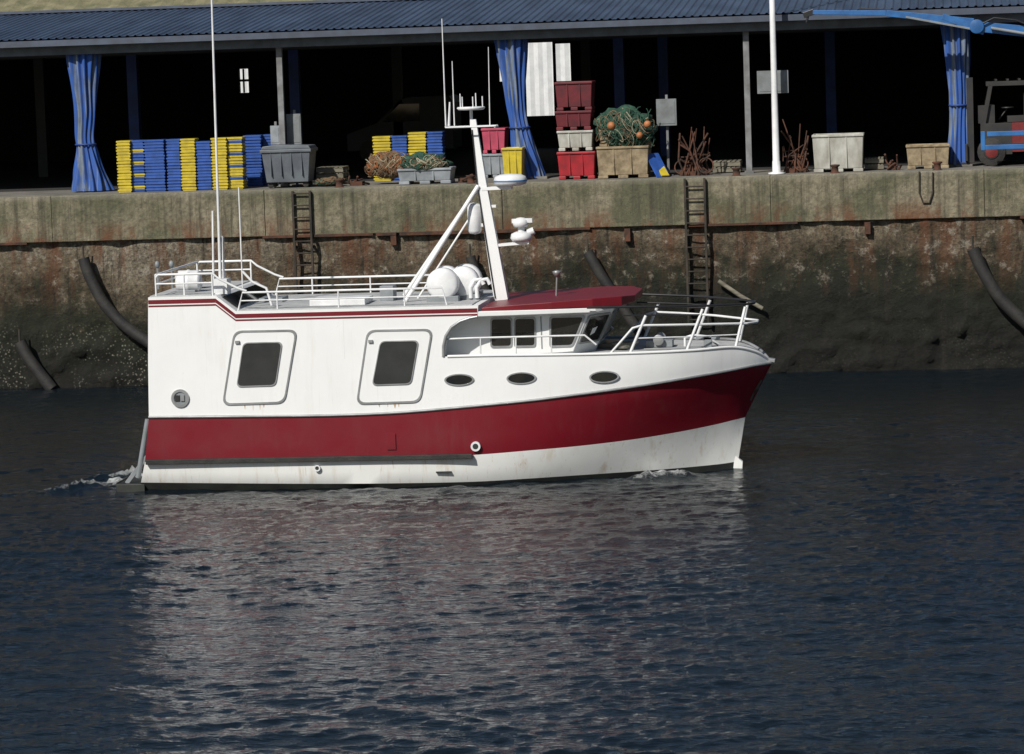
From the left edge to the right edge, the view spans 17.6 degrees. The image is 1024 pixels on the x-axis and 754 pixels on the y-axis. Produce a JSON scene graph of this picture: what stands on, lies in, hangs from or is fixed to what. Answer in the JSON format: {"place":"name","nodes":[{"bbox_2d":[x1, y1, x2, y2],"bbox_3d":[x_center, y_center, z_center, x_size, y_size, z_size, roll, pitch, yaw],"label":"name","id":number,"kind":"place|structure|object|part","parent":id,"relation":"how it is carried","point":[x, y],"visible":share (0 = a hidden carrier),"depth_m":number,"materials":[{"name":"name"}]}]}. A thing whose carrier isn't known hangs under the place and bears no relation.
{"place":"outdoors","nodes":[
{"label":"outdoors","id":0,"kind":"place"},
{"bbox_2d":[240,42,570,115],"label":"white clad warehouse","id":1,"kind":"structure","parent":0,"point":[539,88],"depth_m":119.14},
{"bbox_2d":[0,367,1023,753],"bbox_3d":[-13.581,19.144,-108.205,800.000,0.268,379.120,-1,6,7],"label":"harbour water","id":2,"kind":"structure","parent":0,"point":[834,565],"depth_m":48.25,"materials":[{"name":"blue liquid"}]},
{"bbox_2d":[116,0,774,491],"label":"fishing boat","id":3,"kind":"object","parent":2,"relation":"on","point":[454,376],"visible":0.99,"depth_m":60.81,"materials":[{"name":"white paint"}]},
{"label":"side doors and fittings","id":4,"kind":"part","parent":3,"relation":"part of","materials":[{"name":"white paint"}]},
{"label":"wheelhouse windows","id":5,"kind":"part","parent":3,"relation":"part of","materials":[{"name":"glass"}]},
{"bbox_2d":[0,216,1023,388],"bbox_3d":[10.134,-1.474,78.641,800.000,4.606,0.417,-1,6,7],"label":"stone wall","id":6,"kind":"structure","parent":2,"relation":"in","point":[902,294],"depth_m":79.36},
{"bbox_2d":[14,329,56,389],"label":"rubber fender","id":7,"kind":"object","parent":6,"relation":"attached to","point":[38,371],"visible":0.99,"depth_m":81.19,"materials":[{"name":"rubber"}]},
{"bbox_2d":[78,246,147,348],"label":"rubber fender","id":8,"kind":"object","parent":6,"relation":"attached to","point":[117,318],"visible":0.92,"depth_m":80.80,"materials":[{"name":"rubber"}]},
{"bbox_2d":[466,244,489,289],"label":"rubber fender","id":9,"kind":"object","parent":6,"relation":"attached to","point":[470,259],"visible":0.45,"depth_m":79.61,"materials":[{"name":"rubber"}]},
{"bbox_2d":[0,215,1023,244],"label":"corroded edge steel","id":10,"kind":"object","parent":6,"relation":"attached to","point":[627,234],"visible":0.88,"depth_m":79.78,"materials":[{"name":"brown metal"}]},
{"bbox_2d":[583,239,637,328],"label":"rubber fender","id":11,"kind":"object","parent":6,"relation":"attached to","point":[598,271],"visible":0.73,"depth_m":79.22,"materials":[{"name":"rubber"}]},
{"bbox_2d":[683,178,709,322],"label":"quay ladder","id":12,"kind":"object","parent":6,"relation":"attached to","point":[686,243],"visible":0.91,"depth_m":79.05,"materials":[{"name":"metal"}]},
{"bbox_2d":[717,279,762,309],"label":"timber beam","id":13,"kind":"structure","parent":6,"relation":"attached to","point":[734,291],"depth_m":79.01,"materials":[{"name":"beige wood"}]},
{"bbox_2d":[967,236,1023,329],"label":"rubber fender","id":14,"kind":"object","parent":6,"relation":"attached to","point":[1008,307],"visible":1,"depth_m":78.06,"materials":[{"name":"rubber"}]},
{"bbox_2d":[0,167,1023,242],"bbox_3d":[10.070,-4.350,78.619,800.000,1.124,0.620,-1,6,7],"label":"quay wall","id":15,"kind":"structure","parent":0,"point":[889,195],"depth_m":79.56,"materials":[{"name":"concrete"}]},
{"bbox_2d":[291,190,314,293],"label":"quay ladder","id":16,"kind":"object","parent":15,"relation":"attached to","point":[310,217],"visible":0.83,"depth_m":80.25,"materials":[{"name":"metal"}]},
{"bbox_2d":[334,179,343,187],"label":"mooring post","id":17,"kind":"object","parent":15,"relation":"on","point":[339,183],"visible":1,"depth_m":80.38,"materials":[{"name":"metal"}]},
{"bbox_2d":[466,175,475,183],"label":"mooring post","id":18,"kind":"object","parent":15,"relation":"on","point":[470,179],"visible":0.98,"depth_m":79.96,"materials":[{"name":"metal"}]},
{"bbox_2d":[731,167,741,175],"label":"mooring post","id":19,"kind":"object","parent":15,"relation":"on","point":[736,171],"visible":1,"depth_m":79.14,"materials":[{"name":"metal"}]},
{"bbox_2d":[830,164,839,172],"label":"mooring post","id":20,"kind":"object","parent":15,"relation":"on","point":[834,168],"visible":1,"depth_m":78.85,"materials":[{"name":"metal"}]},
{"bbox_2d":[918,171,932,202],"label":"hanging rope loop","id":21,"kind":"object","parent":15,"relation":"attached to","point":[919,188],"visible":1,"depth_m":78.28,"materials":[{"name":"fabric"}]},
{"bbox_2d":[932,161,941,169],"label":"mooring post","id":22,"kind":"object","parent":15,"relation":"on","point":[937,165],"visible":1,"depth_m":78.53,"materials":[{"name":"metal"}]},
{"bbox_2d":[0,133,1023,196],"bbox_3d":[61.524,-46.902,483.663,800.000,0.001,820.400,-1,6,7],"label":"quay ground","id":23,"kind":"structure","parent":0,"point":[20,179],"depth_m":93.19,"materials":[{"name":"concrete"}]},
{"bbox_2d":[116,140,132,192],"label":"fish crate stack","id":24,"kind":"object","parent":23,"relation":"on","point":[124,163],"visible":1,"depth_m":81.76,"materials":[{"name":"yellow plastic"}]},
{"bbox_2d":[130,140,146,191],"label":"fish crate stack","id":25,"kind":"object","parent":23,"relation":"on","point":[138,169],"visible":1,"depth_m":81.82,"materials":[{"name":"blue plastic"}]},
{"bbox_2d":[143,139,167,191],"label":"fish crate stack","id":26,"kind":"object","parent":23,"relation":"on","point":[156,162],"visible":1,"depth_m":81.66,"materials":[{"name":"blue plastic"}]},
{"bbox_2d":[166,138,183,190],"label":"fish crate stack","id":27,"kind":"object","parent":23,"relation":"on","point":[174,174],"visible":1,"depth_m":81.66,"materials":[{"name":"blue plastic"}]},
{"bbox_2d":[180,138,198,190],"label":"fish crate stack","id":28,"kind":"object","parent":23,"relation":"on","point":[189,158],"visible":1,"depth_m":81.55,"materials":[{"name":"yellow plastic"}]},
{"bbox_2d":[195,141,213,189],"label":"fish crate stack","id":29,"kind":"object","parent":23,"relation":"on","point":[204,170],"visible":0.94,"depth_m":81.51,"materials":[{"name":"blue plastic"}]},
{"bbox_2d":[210,137,228,189],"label":"fish crate stack","id":30,"kind":"object","parent":23,"relation":"on","point":[223,167],"visible":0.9,"depth_m":81.45,"materials":[{"name":"yellow plastic"}]},
{"bbox_2d":[227,137,247,188],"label":"fish crate stack","id":31,"kind":"object","parent":23,"relation":"on","point":[237,161],"visible":0.99,"depth_m":81.52,"materials":[{"name":"yellow plastic"}]},
{"bbox_2d":[243,135,264,185],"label":"fish crate stack","id":32,"kind":"object","parent":23,"relation":"on","point":[255,172],"visible":0.77,"depth_m":82.96,"materials":[{"name":"blue plastic"}]},
{"bbox_2d":[262,134,280,184],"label":"fish crate stack","id":33,"kind":"object","parent":23,"relation":"on","point":[266,139],"visible":0.27,"depth_m":83.19,"materials":[{"name":"blue plastic"}]},
{"bbox_2d":[270,122,279,185],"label":"electrical box","id":34,"kind":"object","parent":23,"relation":"on","point":[274,132],"visible":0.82,"depth_m":82.51,"materials":[{"name":"grey plastic"}]},
{"bbox_2d":[260,144,317,187],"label":"tub","id":35,"kind":"object","parent":23,"relation":"on","point":[288,162],"visible":1,"depth_m":81.08,"materials":[{"name":"grey plastic"}]},
{"bbox_2d":[286,110,301,184],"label":"electrical box","id":36,"kind":"object","parent":23,"relation":"on","point":[294,128],"visible":0.92,"depth_m":82.43,"materials":[{"name":"grey metal"}]},
{"bbox_2d":[314,176,345,185],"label":"fishing net heap","id":37,"kind":"object","parent":23,"relation":"on","point":[329,181],"visible":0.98,"depth_m":81.15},
{"bbox_2d":[316,166,349,182],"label":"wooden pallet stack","id":38,"kind":"object","parent":23,"relation":"on","point":[330,171],"visible":0.73,"depth_m":82.36,"materials":[{"name":"brown wood"}]},
{"bbox_2d":[346,176,369,185],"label":"rusty trawl gear","id":39,"kind":"object","parent":23,"relation":"on","point":[357,182],"visible":1,"depth_m":81.18,"materials":[{"name":"metal"}]},
{"bbox_2d":[372,136,393,180],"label":"fish crate stack","id":40,"kind":"object","parent":23,"relation":"on","point":[382,143],"visible":0.37,"depth_m":83.43,"materials":[{"name":"yellow plastic"}]},
{"bbox_2d":[364,150,409,178],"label":"fishing net heap","id":41,"kind":"object","parent":23,"relation":"on","point":[384,165],"visible":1,"depth_m":81.12,"materials":[{"name":"orange fabric"}]},
{"bbox_2d":[391,135,408,180],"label":"fish crate stack","id":42,"kind":"object","parent":23,"relation":"on","point":[399,143],"visible":0.4,"depth_m":83.37,"materials":[{"name":"blue plastic"}]},
{"bbox_2d":[347,94,461,160],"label":"parked van","id":43,"kind":"object","parent":23,"relation":"on","point":[425,113],"visible":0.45,"depth_m":97.69,"materials":[{"name":"paint"}]},
{"bbox_2d":[408,132,427,154],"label":"fish crate stack","id":44,"kind":"object","parent":23,"relation":"on","point":[417,142],"visible":0.5,"depth_m":83.30,"materials":[{"name":"yellow plastic"}]},
{"bbox_2d":[397,166,455,184],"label":"fish tub","id":45,"kind":"object","parent":23,"relation":"on","point":[423,176],"visible":0.98,"depth_m":80.65,"materials":[{"name":"grey plastic"}]},
{"bbox_2d":[400,151,453,169],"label":"fishing net heap","id":46,"kind":"object","parent":45,"relation":"on","point":[418,160],"visible":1,"depth_m":80.58,"materials":[{"name":"green fabric"}]},
{"bbox_2d":[426,131,445,156],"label":"fish crate stack","id":47,"kind":"object","parent":23,"relation":"on","point":[435,142],"visible":0.52,"depth_m":83.26,"materials":[{"name":"blue plastic"}]},
{"bbox_2d":[458,174,475,182],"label":"rusty trawl gear","id":48,"kind":"object","parent":23,"relation":"on","point":[461,180],"visible":0.58,"depth_m":80.83,"materials":[{"name":"metal"}]},
{"bbox_2d":[483,152,503,177],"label":"fish tub","id":49,"kind":"object","parent":23,"relation":"on","point":[493,164],"visible":0.51,"depth_m":83.02,"materials":[{"name":"grey plastic"}]},
{"bbox_2d":[481,127,508,153],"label":"fish tub","id":50,"kind":"object","parent":49,"relation":"on","point":[495,139],"visible":0.86,"depth_m":82.97,"materials":[{"name":"pink plastic"}]},
{"bbox_2d":[0,0,1023,185],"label":"fish market shed","id":51,"kind":"structure","parent":23,"relation":"on","point":[333,73],"depth_m":106.70,"materials":[{"name":"blue metal"}]},
{"bbox_2d":[63,38,114,191],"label":"tied blue curtain","id":52,"kind":"object","parent":51,"relation":"hanging from","point":[89,174],"visible":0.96,"depth_m":82.78,"materials":[{"name":"fabric"}]},
{"bbox_2d":[489,22,548,178],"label":"tied blue curtain","id":53,"kind":"object","parent":51,"relation":"hanging from","point":[512,56],"visible":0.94,"depth_m":81.39,"materials":[{"name":"fabric"}]},
{"bbox_2d":[940,24,971,166],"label":"tied blue curtain","id":54,"kind":"object","parent":51,"relation":"hanging from","point":[956,42],"visible":0.89,"depth_m":80.16,"materials":[{"name":"fabric"}]},
{"bbox_2d":[501,147,524,174],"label":"fish tub","id":55,"kind":"object","parent":23,"relation":"on","point":[513,160],"visible":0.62,"depth_m":80.94,"materials":[{"name":"yellow plastic"}]},
{"bbox_2d":[557,150,597,179],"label":"fish tub","id":56,"kind":"object","parent":23,"relation":"on","point":[579,164],"visible":0.92,"depth_m":80.46,"materials":[{"name":"red plastic"}]},
{"bbox_2d":[557,129,595,150],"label":"fish tub","id":57,"kind":"object","parent":56,"relation":"on","point":[577,140],"visible":1,"depth_m":80.43,"materials":[{"name":"white plastic"}]},
{"bbox_2d":[554,109,594,130],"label":"fish tub","id":58,"kind":"object","parent":57,"relation":"on","point":[574,119],"visible":0.99,"depth_m":80.38,"materials":[{"name":"red plastic"}]},
{"bbox_2d":[554,81,595,110],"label":"fish tub","id":59,"kind":"object","parent":58,"relation":"on","point":[575,95],"visible":1,"depth_m":80.32,"materials":[{"name":"red plastic"}]},
{"bbox_2d":[596,144,651,178],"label":"wooden net crate","id":60,"kind":"object","parent":23,"relation":"on","point":[624,161],"visible":1,"depth_m":80.10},
{"bbox_2d":[597,117,652,146],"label":"wooden net crate","id":61,"kind":"object","parent":60,"relation":"on","point":[603,143],"visible":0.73,"depth_m":80.43,"materials":[{"name":"beige wood"}]},
{"bbox_2d":[593,104,657,149],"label":"fishing net heap","id":62,"kind":"object","parent":60,"relation":"on","point":[626,125],"visible":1,"depth_m":80.11,"materials":[{"name":"green fabric"}]},
{"bbox_2d":[648,153,669,177],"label":"leaning board","id":63,"kind":"object","parent":23,"relation":"on","point":[657,164],"visible":1,"depth_m":80.11,"materials":[{"name":"blue plastic"}]},
{"bbox_2d":[656,95,676,175],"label":"control cabinet","id":64,"kind":"object","parent":23,"relation":"on","point":[666,111],"visible":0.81,"depth_m":80.53,"materials":[{"name":"grey metal"}]},
{"bbox_2d":[674,126,713,175],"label":"rusty trawl gear","id":65,"kind":"object","parent":23,"relation":"on","point":[695,161],"visible":1,"depth_m":80.34,"materials":[{"name":"metal"}]},
{"bbox_2d":[713,160,741,171],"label":"wooden pallet stack","id":66,"kind":"object","parent":23,"relation":"on","point":[725,165],"visible":0.96,"depth_m":81.30,"materials":[{"name":"beige wood"}]},
{"bbox_2d":[768,0,784,173],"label":"white flagpole","id":67,"kind":"object","parent":23,"relation":"on","point":[776,168],"visible":1,"depth_m":79.41,"materials":[{"name":"metal"}]},
{"bbox_2d":[757,70,788,93],"bbox_3d":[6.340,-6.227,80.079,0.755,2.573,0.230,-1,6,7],"label":"quay sign","id":68,"kind":"object","parent":67,"relation":"attached to","point":[763,82],"visible":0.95,"depth_m":79.88,"materials":[{"name":"grey metal"}]},
{"bbox_2d":[781,119,808,172],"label":"rusty trawl gear","id":69,"kind":"object","parent":23,"relation":"on","point":[799,163],"visible":1,"depth_m":80.00,"materials":[{"name":"metal"}]},
{"bbox_2d":[812,132,864,172],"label":"insulated fish container","id":70,"kind":"object","parent":23,"relation":"on","point":[844,150],"visible":0.97,"depth_m":79.43,"materials":[{"name":"white plastic"}]},
{"bbox_2d":[865,156,883,168],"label":"wooden pallet stack","id":71,"kind":"object","parent":23,"relation":"on","point":[873,160],"visible":1,"depth_m":80.03,"materials":[{"name":"beige wood"}]},
{"bbox_2d":[884,154,901,169],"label":"rusty trawl gear","id":72,"kind":"object","parent":23,"relation":"on","point":[892,165],"visible":1,"depth_m":79.48,"materials":[{"name":"metal"}]},
{"bbox_2d":[803,8,1023,149],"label":"loader crane","id":73,"kind":"object","parent":23,"relation":"on","point":[976,26],"visible":1,"depth_m":78.84,"materials":[{"name":"blue metal"}]},
{"bbox_2d":[906,143,949,168],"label":"fish tub","id":74,"kind":"object","parent":23,"relation":"on","point":[926,155],"visible":0.92,"depth_m":79.57,"materials":[{"name":"beige plastic"}]},
{"bbox_2d":[932,77,1023,165],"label":"forklift truck","id":75,"kind":"object","parent":23,"relation":"on","point":[986,117],"visible":0.84,"depth_m":79.92,"materials":[{"name":"black metal"}]}
]}

